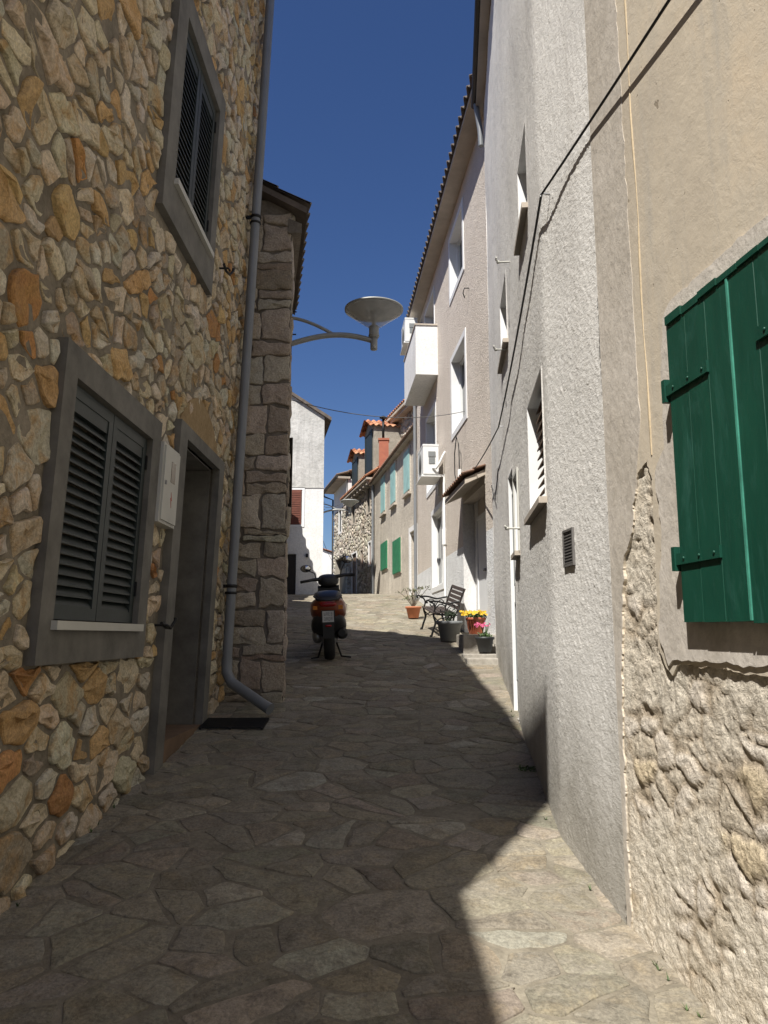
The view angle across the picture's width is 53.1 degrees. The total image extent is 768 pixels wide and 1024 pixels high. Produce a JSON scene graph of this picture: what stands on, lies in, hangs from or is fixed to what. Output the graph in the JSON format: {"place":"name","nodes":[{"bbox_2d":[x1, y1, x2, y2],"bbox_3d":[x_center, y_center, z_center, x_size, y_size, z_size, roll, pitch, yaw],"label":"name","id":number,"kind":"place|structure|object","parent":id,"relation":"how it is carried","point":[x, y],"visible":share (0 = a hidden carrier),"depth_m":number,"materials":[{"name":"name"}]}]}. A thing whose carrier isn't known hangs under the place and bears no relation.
{"place":"outdoors","nodes":[
{"label":"outdoors","id":0,"kind":"place"},
{"bbox_2d":[0,593,718,1023],"bbox_3d":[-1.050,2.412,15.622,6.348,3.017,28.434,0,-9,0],"label":"paving","id":1,"kind":"structure","parent":0,"point":[398,908],"depth_m":3.49,"materials":[{"name":"stone"}]},
{"bbox_2d":[199,718,268,729],"bbox_3d":[-1.240,1.759,6.391,0.520,0.062,0.340,0,-9,0],"label":"drain grate","id":2,"kind":"object","parent":1,"relation":"on","point":[234,723],"visible":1,"depth_m":6.35,"materials":[{"name":"black metal"}]},
{"bbox_2d":[300,556,354,659],"bbox_3d":[-0.793,1.263,10.388,0.766,1.422,1.979,0,-9,0],"label":"scooter","id":3,"kind":"object","parent":1,"relation":"on","point":[328,608],"visible":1,"depth_m":9.62,"materials":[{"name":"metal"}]},
{"bbox_2d":[16,709,704,1017],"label":"weeds","id":4,"kind":"object","parent":1,"relation":"on","point":[533,768],"visible":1,"depth_m":4.10,"materials":[{"name":"green plant"}]},
{"bbox_2d":[395,586,430,617],"bbox_3d":[0.556,1.713,14.706,0.681,0.637,0.395,0,-9,0],"label":"flower pot","id":5,"kind":"object","parent":1,"relation":"on","point":[413,610],"visible":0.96,"depth_m":14.60,"materials":[{"name":"ceramic"}]},
{"bbox_2d":[416,585,465,636],"bbox_3d":[0.909,1.599,12.510,0.635,0.900,1.119,1,-9,-6],"label":"park bench","id":6,"kind":"object","parent":1,"relation":"on","point":[434,609],"visible":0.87,"depth_m":12.36,"materials":[{"name":"black metal"}]},
{"bbox_2d":[436,608,462,641],"bbox_3d":[0.980,1.688,11.498,0.400,0.494,0.400,0,-9,0],"label":"flower pot","id":7,"kind":"object","parent":1,"relation":"on","point":[449,629],"visible":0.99,"depth_m":11.35,"materials":[{"name":"grey plastic"}]},
{"bbox_2d":[456,634,495,653],"bbox_3d":[1.295,1.897,10.745,0.470,0.362,0.980,0,-9,0],"label":"stone step","id":8,"kind":"object","parent":1,"relation":"on","point":[466,643],"visible":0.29,"depth_m":10.28,"materials":[{"name":"stone"}]},
{"bbox_2d":[459,610,486,633],"bbox_3d":[1.270,1.553,10.851,0.376,0.346,0.388,-3,-10,17],"label":"flower pot","id":9,"kind":"object","parent":8,"relation":"on","point":[473,618],"visible":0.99,"depth_m":10.77,"materials":[{"name":"orange ceramic"}]},
{"bbox_2d":[461,654,495,658],"bbox_3d":[1.245,1.931,10.015,0.450,0.160,0.290,0,-9,0],"label":"stone step","id":10,"kind":"object","parent":1,"relation":"on","point":[478,655],"visible":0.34,"depth_m":9.88,"materials":[{"name":"stone"}]},
{"bbox_2d":[474,622,494,651],"bbox_3d":[1.321,1.645,10.109,0.268,0.396,0.262,0,-9,0],"label":"flower pot","id":11,"kind":"object","parent":10,"relation":"on","point":[484,640],"visible":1,"depth_m":10.02,"materials":[{"name":"black plastic"}]},
{"bbox_2d":[464,658,497,664],"bbox_3d":[1.240,1.917,9.617,0.440,0.173,0.360,0,-9,0],"label":"stone step","id":12,"kind":"object","parent":1,"relation":"on","point":[482,661],"visible":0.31,"depth_m":9.45,"materials":[{"name":"stone"}]},
{"bbox_2d":[486,646,495,653],"bbox_3d":[1.430,1.896,10.213,0.140,0.212,0.050,0,-9,0],"label":"kerb stone","id":13,"kind":"object","parent":1,"relation":"on","point":[493,651],"visible":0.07,"depth_m":10.20,"materials":[{"name":"grey stone"}]},
{"bbox_2d":[263,0,474,550],"label":"sky","id":14,"kind":"structure","parent":0,"point":[365,97],"materials":[{"name":"blue"}]},
{"bbox_3d":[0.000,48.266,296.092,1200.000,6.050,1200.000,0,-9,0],"label":"ground","id":15,"kind":"structure","parent":0,"visible":0},
{"bbox_2d":[0,0,274,914],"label":"stone house","id":16,"kind":"structure","parent":15,"relation":"on","point":[132,142],"depth_m":4.33,"materials":[{"name":"brown stone"}]},
{"bbox_2d":[22,337,162,665],"bbox_3d":[-1.530,0.044,4.206,0.128,1.510,1.480,0,-9,1],"label":"window","id":17,"kind":"structure","parent":16,"relation":"in","point":[89,396],"depth_m":4.04,"materials":[{"name":"paint"}]},
{"bbox_2d":[154,441,179,528],"bbox_3d":[-1.486,-0.173,5.182,0.119,0.530,0.371,0,-9,0],"label":"meter box","id":18,"kind":"object","parent":16,"relation":"attached to","point":[167,490],"visible":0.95,"depth_m":5.11,"materials":[{"name":"white plastic"}]},
{"bbox_2d":[159,445,179,525],"bbox_3d":[-1.442,-0.173,5.182,0.029,0.490,0.330,0,-9,1],"label":"door","id":19,"kind":"structure","parent":18,"relation":"in","point":[171,466],"depth_m":5.15,"materials":[{"name":"white plastic"}]},
{"bbox_2d":[145,419,224,774],"bbox_3d":[-1.707,0.795,5.969,0.562,2.730,1.422,0,-9,0],"label":"door","id":20,"kind":"structure","parent":16,"relation":"in","point":[171,717],"depth_m":6.42,"materials":[{"name":"paint"}]},
{"bbox_2d":[155,0,225,294],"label":"window","id":21,"kind":"structure","parent":16,"relation":"in","point":[191,70],"depth_m":5.62,"materials":[{"name":"paint"}]},
{"bbox_2d":[221,179,311,702],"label":"block stone house","id":22,"kind":"structure","parent":15,"relation":"on","point":[260,641],"depth_m":7.67,"materials":[{"name":"grey stone"}]},
{"bbox_2d":[291,296,402,354],"bbox_3d":[-0.463,-2.076,8.742,1.365,0.700,0.670,0,-9,0],"label":"street lamp","id":23,"kind":"object","parent":22,"relation":"attached to","point":[373,310],"visible":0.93,"depth_m":8.71,"materials":[{"name":"grey metal"}]},
{"bbox_2d":[292,400,464,417],"bbox_3d":[0.018,-1.566,11.273,0.011,0.653,3.817,-9,-13,43],"label":"overhead wire","id":24,"kind":"object","parent":22,"relation":"attached to","point":[374,416],"visible":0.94,"depth_m":11.08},
{"bbox_2d":[286,392,331,594],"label":"white gabled house","id":25,"kind":"structure","parent":15,"relation":"on","point":[310,425],"depth_m":26.92,"materials":[{"name":"paint"}]},
{"bbox_2d":[286,555,295,594],"bbox_3d":[-3.320,2.362,26.542,0.520,1.780,0.040,0,-9,0],"label":"door","id":26,"kind":"structure","parent":25,"relation":"in","point":[291,579],"depth_m":26.56,"materials":[{"name":"brown wood"}]},
{"bbox_2d":[290,487,304,526],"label":"window","id":27,"kind":"structure","parent":25,"relation":"in","point":[298,494],"depth_m":26.85,"materials":[{"name":"white paint"}]},
{"bbox_2d":[323,499,358,514],"bbox_3d":[-1.577,-0.152,27.474,1.365,0.700,0.670,0,-9,0],"label":"street lamp","id":28,"kind":"object","parent":25,"relation":"attached to","point":[349,501],"visible":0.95,"depth_m":27.44,"materials":[{"name":"grey metal"}]},
{"bbox_2d":[323,548,333,573],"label":"end house","id":29,"kind":"structure","parent":15,"relation":"on","point":[327,563],"depth_m":50.11,"materials":[{"name":"white paint"}]},
{"bbox_2d":[324,469,351,592],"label":"corner house","id":30,"kind":"structure","parent":15,"relation":"on","point":[339,486],"depth_m":37.91,"materials":[{"name":"white paint"}]},
{"bbox_2d":[338,507,342,534],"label":"window","id":31,"kind":"structure","parent":30,"relation":"in","point":[339,511],"depth_m":37.97,"materials":[{"name":"white paint"}]},
{"bbox_2d":[340,560,345,592],"bbox_3d":[-1.864,3.496,37.228,0.060,2.540,2.980,2,-9,-13],"label":"door","id":32,"kind":"structure","parent":30,"relation":"in","point":[342,579],"depth_m":37.85,"materials":[{"name":"grey wood"}]},
{"bbox_2d":[340,419,400,593],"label":"dormer house","id":33,"kind":"structure","parent":15,"relation":"on","point":[365,464],"depth_m":32.31,"materials":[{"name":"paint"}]},
{"bbox_2d":[351,503,355,525],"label":"window","id":34,"kind":"structure","parent":33,"relation":"in","point":[352,523],"depth_m":34.69,"materials":[{"name":"paint"}]},
{"bbox_2d":[351,551,357,593],"bbox_3d":[-1.253,2.910,33.718,0.150,2.300,1.120,2,-9,-13],"label":"door","id":35,"kind":"structure","parent":33,"relation":"in","point":[354,562],"depth_m":34.00,"materials":[{"name":"black paint"}]},
{"bbox_2d":[360,548,363,570],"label":"window","id":36,"kind":"structure","parent":33,"relation":"in","point":[361,550],"depth_m":32.42,"materials":[{"name":"paint"}]},
{"bbox_2d":[366,485,370,515],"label":"window","id":37,"kind":"structure","parent":33,"relation":"in","point":[368,494],"depth_m":31.69,"materials":[{"name":"paint"}]},
{"bbox_2d":[368,540,370,566],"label":"window","id":38,"kind":"structure","parent":33,"relation":"in","point":[369,542],"depth_m":30.96,"materials":[{"name":"white paint"}]},
{"bbox_2d":[368,416,417,594],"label":"shuttered house","id":39,"kind":"structure","parent":15,"relation":"on","point":[391,482],"depth_m":25.81,"materials":[{"name":"beige paint"}]},
{"bbox_2d":[379,472,385,517],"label":"window","id":40,"kind":"structure","parent":39,"relation":"in","point":[383,479],"depth_m":28.01,"materials":[{"name":"teal paint"}]},
{"bbox_2d":[380,539,387,571],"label":"window","id":41,"kind":"structure","parent":39,"relation":"in","point":[384,545],"depth_m":27.49,"materials":[{"name":"green paint"}]},
{"bbox_2d":[388,460,396,509],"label":"window","id":42,"kind":"structure","parent":39,"relation":"in","point":[393,468],"depth_m":25.98,"materials":[{"name":"teal paint"}]},
{"bbox_2d":[392,536,401,575],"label":"window","id":43,"kind":"structure","parent":39,"relation":"in","point":[396,544],"depth_m":24.95,"materials":[{"name":"green paint"}]},
{"bbox_2d":[401,445,410,498],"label":"window","id":44,"kind":"structure","parent":39,"relation":"in","point":[407,453],"depth_m":23.67,"materials":[{"name":"teal paint"}]},
{"bbox_2d":[409,525,417,594],"bbox_3d":[0.860,1.645,22.473,0.055,2.500,1.100,2,-9,-9],"label":"door","id":45,"kind":"structure","parent":39,"relation":"in","point":[411,529],"depth_m":22.85,"materials":[{"name":"white paint"}]},
{"bbox_2d":[385,399,416,437],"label":"stone house","id":46,"kind":"structure","parent":15,"relation":"on","point":[401,409],"depth_m":30.64,"materials":[{"name":"paint"}]},
{"bbox_2d":[403,74,495,633],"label":"rendered house","id":47,"kind":"structure","parent":15,"relation":"on","point":[446,364],"depth_m":13.58,"materials":[{"name":"white paint"}]},
{"bbox_2d":[400,317,417,354],"bbox_3d":[0.677,-4.199,18.844,0.478,0.886,0.941,1,-9,-5],"label":"air conditioner","id":48,"kind":"object","parent":47,"relation":"attached to","point":[407,327],"visible":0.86,"depth_m":18.54,"materials":[{"name":"white plastic"}]},
{"bbox_2d":[424,286,434,323],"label":"window","id":49,"kind":"structure","parent":47,"relation":"in","point":[429,316],"depth_m":17.66,"materials":[{"name":"white paint"}]},
{"bbox_2d":[416,444,444,495],"bbox_3d":[0.925,-0.821,15.169,0.478,0.886,0.941,1,-9,-5],"label":"air conditioner","id":50,"kind":"object","parent":47,"relation":"attached to","point":[429,462],"visible":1,"depth_m":14.85,"materials":[{"name":"white plastic"}]},
{"bbox_2d":[426,399,436,498],"bbox_3d":[1.123,-1.330,16.737,0.214,1.850,1.550,1,-9,-5],"label":"window","id":51,"kind":"structure","parent":47,"relation":"in","point":[430,421],"depth_m":17.32,"materials":[{"name":"white paint"}]},
{"bbox_2d":[431,499,443,592],"bbox_3d":[1.153,0.736,15.634,0.154,1.740,1.630,1,-9,-5],"label":"window","id":52,"kind":"structure","parent":47,"relation":"in","point":[437,549],"depth_m":16.22,"materials":[{"name":"white paint"}]},
{"bbox_2d":[448,197,463,306],"bbox_3d":[1.393,-4.642,13.842,0.214,1.330,1.500,1,-9,-5],"label":"window","id":53,"kind":"structure","parent":47,"relation":"in","point":[456,239],"depth_m":14.41,"materials":[{"name":"white paint"}]},
{"bbox_2d":[450,327,467,440],"bbox_3d":[1.395,-2.184,13.416,0.214,1.560,1.520,1,-9,-5],"label":"window","id":54,"kind":"structure","parent":47,"relation":"in","point":[458,363],"depth_m":13.99,"materials":[{"name":"white paint"}]},
{"bbox_2d":[476,511,487,632],"bbox_3d":[1.530,1.042,12.003,0.077,2.040,0.780,1,-9,-5],"label":"door","id":55,"kind":"structure","parent":47,"relation":"in","point":[482,596],"depth_m":12.09,"materials":[{"name":"white paint"}]},
{"bbox_2d":[471,0,626,923],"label":"roughcast house","id":56,"kind":"structure","parent":15,"relation":"on","point":[555,655],"depth_m":4.33,"materials":[{"name":"white paint"}]},
{"bbox_2d":[497,277,508,373],"bbox_3d":[1.212,-1.858,7.596,0.145,0.715,0.890,-1,-9,5],"label":"window","id":57,"kind":"structure","parent":56,"relation":"in","point":[503,320],"depth_m":7.90,"materials":[{"name":"white paint"}]},
{"bbox_2d":[508,468,519,722],"bbox_3d":[1.177,0.719,6.833,0.054,2.186,0.520,-1,-9,5],"label":"door","id":58,"kind":"structure","parent":56,"relation":"in","point":[510,490],"depth_m":7.06,"materials":[{"name":"white paint"}]},
{"bbox_2d":[511,467,520,559],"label":"window","id":59,"kind":"structure","parent":56,"relation":"in","point":[516,554],"depth_m":6.51,"materials":[{"name":"white paint"}]},
{"bbox_2d":[514,123,527,255],"bbox_3d":[1.038,-2.321,5.540,0.165,0.655,0.670,-1,-9,5],"label":"window","id":60,"kind":"structure","parent":56,"relation":"in","point":[521,175],"depth_m":5.71,"materials":[{"name":"white paint"}]},
{"bbox_2d":[524,368,546,524],"bbox_3d":[1.021,-0.390,4.921,0.185,0.825,0.920,-1,-9,5],"label":"window","id":61,"kind":"structure","parent":56,"relation":"in","point":[538,499],"depth_m":5.31,"materials":[{"name":"white paint"}]},
{"bbox_2d":[474,0,670,500],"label":"cable","id":62,"kind":"object","parent":56,"relation":"attached to","point":[602,103],"visible":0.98,"depth_m":4.23,"materials":[{"name":"rubber"}]},
{"bbox_2d":[584,0,767,1023],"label":"beige house","id":63,"kind":"structure","parent":15,"relation":"on","point":[679,139],"depth_m":2.71,"materials":[{"name":"paint"}]},
{"bbox_2d":[661,236,767,622],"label":"shutter","id":64,"kind":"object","parent":63,"relation":"in","point":[716,389],"depth_m":2.44,"materials":[{"name":"green paint"}]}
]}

